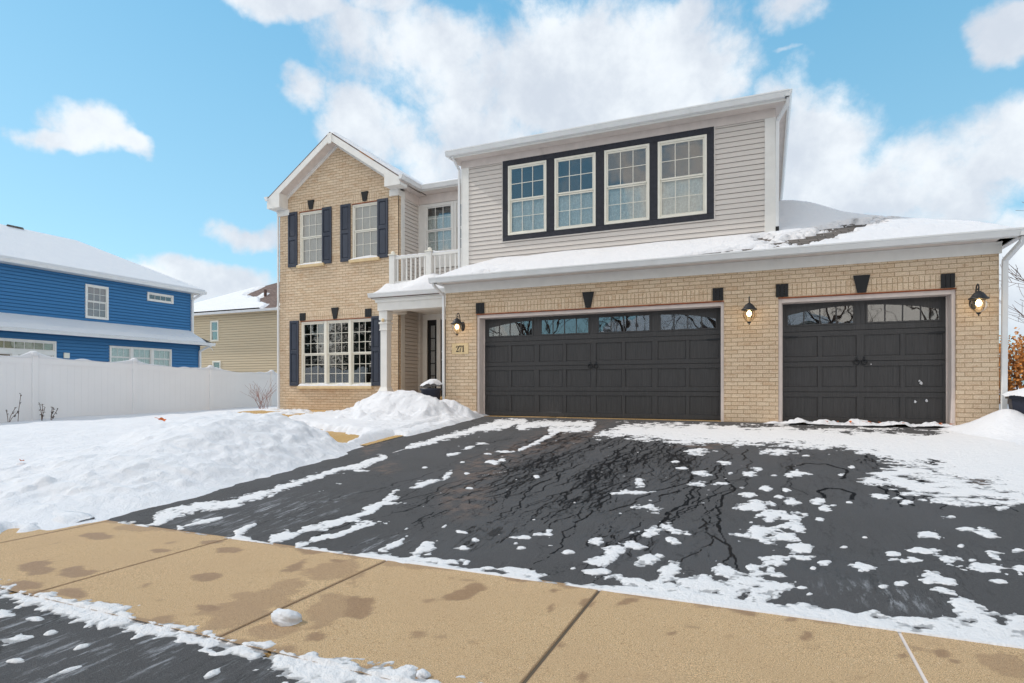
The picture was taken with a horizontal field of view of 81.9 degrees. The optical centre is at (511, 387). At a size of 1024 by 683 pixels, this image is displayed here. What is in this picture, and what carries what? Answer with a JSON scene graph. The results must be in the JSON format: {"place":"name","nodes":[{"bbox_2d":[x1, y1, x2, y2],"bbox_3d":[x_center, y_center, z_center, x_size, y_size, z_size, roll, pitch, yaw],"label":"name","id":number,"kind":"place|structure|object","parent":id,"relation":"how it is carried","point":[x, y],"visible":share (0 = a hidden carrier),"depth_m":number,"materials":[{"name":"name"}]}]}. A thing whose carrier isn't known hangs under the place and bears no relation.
{"place":"outdoors","nodes":[
{"label":"outdoors","id":0,"kind":"place"},
{"bbox_2d":[10,591,271,657],"bbox_3d":[-1.197,1.304,3.541,17.000,0.141,1.442,0,0,23],"label":"sidewalk base","id":1,"kind":"object","parent":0,"point":[268,654],"depth_m":2.73,"materials":[{"name":"concrete"}]},
{"bbox_2d":[0,595,298,682],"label":"street","id":2,"kind":"structure","parent":0,"point":[112,655],"depth_m":2.69,"materials":[{"name":"grey asphalt"}]},
{"bbox_2d":[0,579,481,682],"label":"sidewalk edge snow","id":3,"kind":"structure","parent":2,"relation":"on","point":[301,669],"depth_m":2.80,"materials":[{"name":"white snow"}]},
{"bbox_2d":[0,401,440,533],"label":"snow ground","id":4,"kind":"structure","parent":0,"point":[27,441],"depth_m":11.02,"materials":[{"name":"white snow"}]},
{"bbox_2d":[6,407,18,421],"bbox_3d":[-11.856,0.692,13.994,0.131,0.429,0.276,0,0,23],"label":"dead weed","id":5,"kind":"object","parent":4,"relation":"on","point":[11,414],"visible":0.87,"depth_m":14.01,"materials":[{"name":"brown plant"}]},
{"bbox_2d":[38,403,44,420],"bbox_3d":[-11.624,0.640,14.597,0.090,0.530,0.205,0,0,3],"label":"dead weed","id":6,"kind":"object","parent":4,"relation":"on","point":[41,414],"visible":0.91,"depth_m":14.60,"materials":[{"name":"brown plant"}]},
{"bbox_2d":[50,407,57,418],"bbox_3d":[-11.517,0.695,14.833,0.149,0.422,0.204,0,0,23],"label":"dead weed","id":7,"kind":"object","parent":4,"relation":"on","point":[52,412],"visible":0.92,"depth_m":14.81,"materials":[{"name":"brown plant"}]},
{"bbox_2d":[0,224,215,367],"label":"neighbour house","id":8,"kind":"structure","parent":4,"relation":"on","point":[65,298],"depth_m":23.80,"materials":[{"name":"blue"}]},
{"bbox_2d":[0,350,14,355],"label":"window","id":9,"kind":"structure","parent":8,"relation":"in","point":[4,353],"depth_m":20.81,"materials":[{"name":"white glass"}]},
{"bbox_2d":[0,338,56,352],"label":"window","id":10,"kind":"structure","parent":8,"relation":"in","point":[6,344],"depth_m":21.32,"materials":[{"name":"white glass"}]},
{"bbox_2d":[15,351,56,357],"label":"window","id":11,"kind":"structure","parent":8,"relation":"in","point":[17,353],"depth_m":21.71,"materials":[{"name":"white"}]},
{"bbox_2d":[84,284,108,319],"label":"window","id":12,"kind":"structure","parent":8,"relation":"in","point":[96,298],"depth_m":24.04,"materials":[{"name":"white glass"}]},
{"bbox_2d":[109,346,131,361],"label":"window","id":13,"kind":"structure","parent":8,"relation":"in","point":[116,353],"depth_m":24.37,"materials":[{"name":"white glass"}]},
{"bbox_2d":[132,347,151,363],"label":"window","id":14,"kind":"structure","parent":8,"relation":"in","point":[144,355],"depth_m":25.30,"materials":[{"name":"white glass"}]},
{"bbox_2d":[146,292,173,303],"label":"window","id":15,"kind":"structure","parent":8,"relation":"in","point":[155,297],"depth_m":26.59,"materials":[{"name":"white glass"}]},
{"bbox_2d":[152,348,171,366],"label":"window","id":16,"kind":"structure","parent":8,"relation":"in","point":[159,356],"depth_m":26.09,"materials":[{"name":"white glass"}]},
{"bbox_2d":[0,351,276,422],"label":"vinyl fence","id":17,"kind":"object","parent":4,"relation":"on","point":[75,388],"visible":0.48,"depth_m":16.77,"materials":[{"name":"white plastic"}]},
{"bbox_2d":[0,411,397,529],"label":"snow pile","id":18,"kind":"object","parent":4,"relation":"on","point":[168,462],"visible":0.95,"depth_m":6.90,"materials":[{"name":"white snow"}]},
{"bbox_2d":[194,282,279,372],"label":"neighbour house","id":19,"kind":"structure","parent":4,"relation":"on","point":[239,328],"depth_m":35.93,"materials":[{"name":"beige plastic"}]},
{"bbox_2d":[210,320,218,340],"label":"window","id":20,"kind":"structure","parent":19,"relation":"in","point":[214,325],"depth_m":36.64,"materials":[{"name":"plastic"}]},
{"bbox_2d":[212,361,220,367],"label":"window","id":21,"kind":"structure","parent":19,"relation":"in","point":[217,364],"depth_m":36.76,"materials":[{"name":"plastic"}]},
{"bbox_2d":[242,380,275,408],"bbox_3d":[-7.253,0.207,17.000,1.001,0.841,0.851,0,0,7],"label":"twiggy shrub","id":22,"kind":"object","parent":4,"relation":"on","point":[261,395],"visible":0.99,"depth_m":16.93,"materials":[{"name":"brown plant"}]},
{"bbox_2d":[325,390,488,436],"bbox_3d":[-2.981,0.485,12.950,4.680,0.849,4.230,0,0,23],"label":"snow pile","id":23,"kind":"object","parent":4,"relation":"on","point":[401,405],"visible":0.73,"depth_m":12.23,"materials":[{"name":"white snow"}]},
{"bbox_2d":[420,379,441,399],"bbox_3d":[-1.807,0.152,13.147,0.492,0.666,0.492,0,0,23],"label":"planter","id":24,"kind":"object","parent":4,"relation":"on","point":[432,392],"visible":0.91,"depth_m":12.98,"materials":[{"name":"black plastic"}]},
{"bbox_2d":[264,88,1023,425],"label":"house","id":25,"kind":"structure","parent":4,"relation":"on","point":[888,330],"depth_m":12.00,"materials":[{"name":"beige brick"}]},
{"bbox_2d":[300,210,321,263],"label":"window","id":26,"kind":"structure","parent":25,"relation":"in","point":[310,222],"depth_m":16.61,"materials":[{"name":"glass"}]},
{"bbox_2d":[301,321,323,384],"bbox_3d":[-5.382,-0.936,16.841,0.866,1.798,0.822,0,0,23],"label":"window","id":27,"kind":"structure","parent":25,"relation":"in","point":[312,332],"depth_m":16.92,"materials":[{"name":"glass"}]},
{"bbox_2d":[327,319,348,384],"bbox_3d":[-4.602,-0.936,16.505,0.826,1.798,0.822,0,0,23],"label":"window","id":28,"kind":"structure","parent":25,"relation":"in","point":[337,330],"depth_m":16.57,"materials":[{"name":"glass"}]},
{"bbox_2d":[351,318,370,384],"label":"window","id":29,"kind":"structure","parent":25,"relation":"in","point":[360,328],"depth_m":16.24,"materials":[{"name":"glass"}]},
{"bbox_2d":[352,201,376,258],"bbox_3d":[-3.883,-4.171,15.809,0.874,1.487,0.122,0,0,23],"label":"window","id":30,"kind":"structure","parent":25,"relation":"in","point":[364,216],"depth_m":15.88,"materials":[{"name":"glass"}]},
{"bbox_2d":[332,131,422,184],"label":"roof snow","id":31,"kind":"structure","parent":25,"relation":"on","point":[383,162],"depth_m":15.61,"materials":[{"name":"white snow"}]},
{"bbox_2d":[374,273,443,292],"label":"roof snow","id":32,"kind":"structure","parent":25,"relation":"on","point":[421,282],"depth_m":14.18,"materials":[{"name":"white snow"}]},
{"bbox_2d":[424,201,453,252],"bbox_3d":[-1.909,-4.285,16.102,0.925,1.380,0.372,0,0,23],"label":"window","id":33,"kind":"structure","parent":25,"relation":"in","point":[438,217],"depth_m":16.04,"materials":[{"name":"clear glass"}]},
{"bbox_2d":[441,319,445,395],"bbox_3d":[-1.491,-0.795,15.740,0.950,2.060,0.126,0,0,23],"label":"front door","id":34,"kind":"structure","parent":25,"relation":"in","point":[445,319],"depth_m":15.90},
{"bbox_2d":[454,200,457,249],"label":"window","id":35,"kind":"structure","parent":25,"relation":"in","point":[456,201],"depth_m":15.73,"materials":[{"name":"glass"}]},
{"bbox_2d":[508,160,546,235],"bbox_3d":[0.403,-4.207,13.310,0.922,1.565,0.372,0,0,23],"label":"window","id":36,"kind":"structure","parent":25,"relation":"in","point":[527,182],"depth_m":13.30,"materials":[{"name":"glass"}]},
{"bbox_2d":[554,152,595,229],"bbox_3d":[1.422,-4.207,12.871,0.922,1.565,0.372,0,0,23],"label":"window","id":37,"kind":"structure","parent":25,"relation":"in","point":[574,176],"depth_m":12.87,"materials":[{"name":"glass"}]},
{"bbox_2d":[485,308,720,419],"bbox_3d":[1.674,-0.453,12.116,4.980,2.165,0.120,0,0,23],"label":"garage door","id":38,"kind":"structure","parent":25,"relation":"in","point":[665,364],"depth_m":12.00,"materials":[{"name":"black metal"}]},
{"bbox_2d":[604,143,649,224],"bbox_3d":[2.451,-4.207,12.428,0.942,1.565,0.372,0,0,23],"label":"window","id":39,"kind":"structure","parent":25,"relation":"in","point":[626,169],"depth_m":12.43,"materials":[{"name":"glass"}]},
{"bbox_2d":[658,134,706,218],"bbox_3d":[3.475,-4.207,11.987,0.952,1.565,0.372,0,0,23],"label":"window","id":40,"kind":"structure","parent":25,"relation":"in","point":[682,162],"depth_m":11.99,"materials":[{"name":"glass"}]},
{"bbox_2d":[436,200,1014,276],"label":"roof snow","id":41,"kind":"structure","parent":25,"relation":"on","point":[801,219],"depth_m":11.18,"materials":[{"name":"white snow"}]},
{"bbox_2d":[783,296,945,423],"bbox_3d":[6.041,-0.453,10.235,2.490,2.165,0.120,0,0,23],"label":"garage door","id":42,"kind":"structure","parent":25,"relation":"in","point":[884,360],"depth_m":10.20,"materials":[{"name":"black metal"}]},
{"bbox_2d":[238,409,402,444],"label":"path","id":43,"kind":"structure","parent":0,"point":[342,437],"depth_m":10.45,"materials":[{"name":"concrete"}]},
{"bbox_2d":[0,520,1023,682],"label":"sidewalk","id":44,"kind":"structure","parent":0,"point":[442,625],"depth_m":3.08,"materials":[{"name":"concrete"}]},
{"bbox_2d":[271,608,301,626],"bbox_3d":[-1.183,1.187,3.076,0.186,0.071,0.132,0,0,23],"label":"snow lump","id":45,"kind":"object","parent":44,"relation":"on","point":[280,617],"visible":1,"depth_m":3.03,"materials":[{"name":"white snow"}]},
{"bbox_2d":[221,561,385,636],"bbox_3d":[-1.152,1.229,3.520,0.016,0.008,1.425,0,0,23],"label":"sidewalk joint","id":46,"kind":"object","parent":44,"relation":"on","point":[300,600],"visible":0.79,"depth_m":3.39,"materials":[{"name":"concrete"}]},
{"bbox_2d":[416,668,430,678],"bbox_3d":[-0.374,1.205,2.491,0.072,0.032,0.049,0,0,23],"label":"snow lump","id":47,"kind":"object","parent":44,"relation":"on","point":[423,673],"visible":1,"depth_m":2.48,"materials":[{"name":"white snow"}]},
{"bbox_2d":[522,591,599,682],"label":"sidewalk joint","id":48,"kind":"object","parent":44,"relation":"on","point":[556,643],"visible":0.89,"depth_m":2.84,"materials":[{"name":"concrete"}]},
{"bbox_2d":[898,633,927,682],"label":"sidewalk joint","id":49,"kind":"object","parent":44,"relation":"on","point":[914,659],"visible":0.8,"depth_m":2.65,"materials":[{"name":"paint"}]},
{"bbox_2d":[0,0,1023,384],"label":"sky","id":50,"kind":"structure","parent":0,"point":[155,135],"materials":[{"name":"blue"}]},
{"bbox_2d":[108,416,1023,629],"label":"driveway","id":51,"kind":"structure","parent":0,"point":[588,475],"depth_m":5.19,"materials":[{"name":"grey asphalt"}]},
{"bbox_2d":[118,418,1023,648],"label":"driveway snow","id":52,"kind":"structure","parent":51,"relation":"on","point":[966,458],"depth_m":5.16,"materials":[{"name":"white snow"}]},
{"bbox_2d":[765,418,952,426],"bbox_3d":[5.882,0.631,9.966,3.040,0.199,0.440,0,0,23],"label":"snow windrow","id":53,"kind":"object","parent":51,"relation":"on","point":[856,422],"visible":0.92,"depth_m":9.88,"materials":[{"name":"white snow"}]},
{"bbox_2d":[940,409,1023,445],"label":"snow pile","id":54,"kind":"object","parent":51,"relation":"on","point":[1005,424],"visible":0.84,"depth_m":8.48,"materials":[{"name":"white snow"}]},
{"bbox_2d":[1001,388,1023,413],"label":"planter","id":55,"kind":"object","parent":54,"relation":"on","point":[1015,398],"visible":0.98,"depth_m":8.63,"materials":[{"name":"black plastic"}]},
{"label":"snow yard","id":56,"kind":"structure","parent":0,"visible":0},
{"bbox_2d":[999,327,1023,403],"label":"russet shrub","id":57,"kind":"object","parent":56,"relation":"on","point":[1015,372],"visible":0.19,"depth_m":15.80,"materials":[{"name":"orange plant"}]},
{"bbox_2d":[999,202,1023,322],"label":"bare tree","id":58,"kind":"object","parent":56,"relation":"on","point":[1021,293],"visible":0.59,"depth_m":24.53,"materials":[{"name":"brown plant"}]},
{"bbox_2d":[999,264,1023,300],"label":"bare tree","id":59,"kind":"object","parent":56,"relation":"on","point":[1015,277],"visible":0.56,"depth_m":17.98,"materials":[{"name":"grey plant"}]}
]}

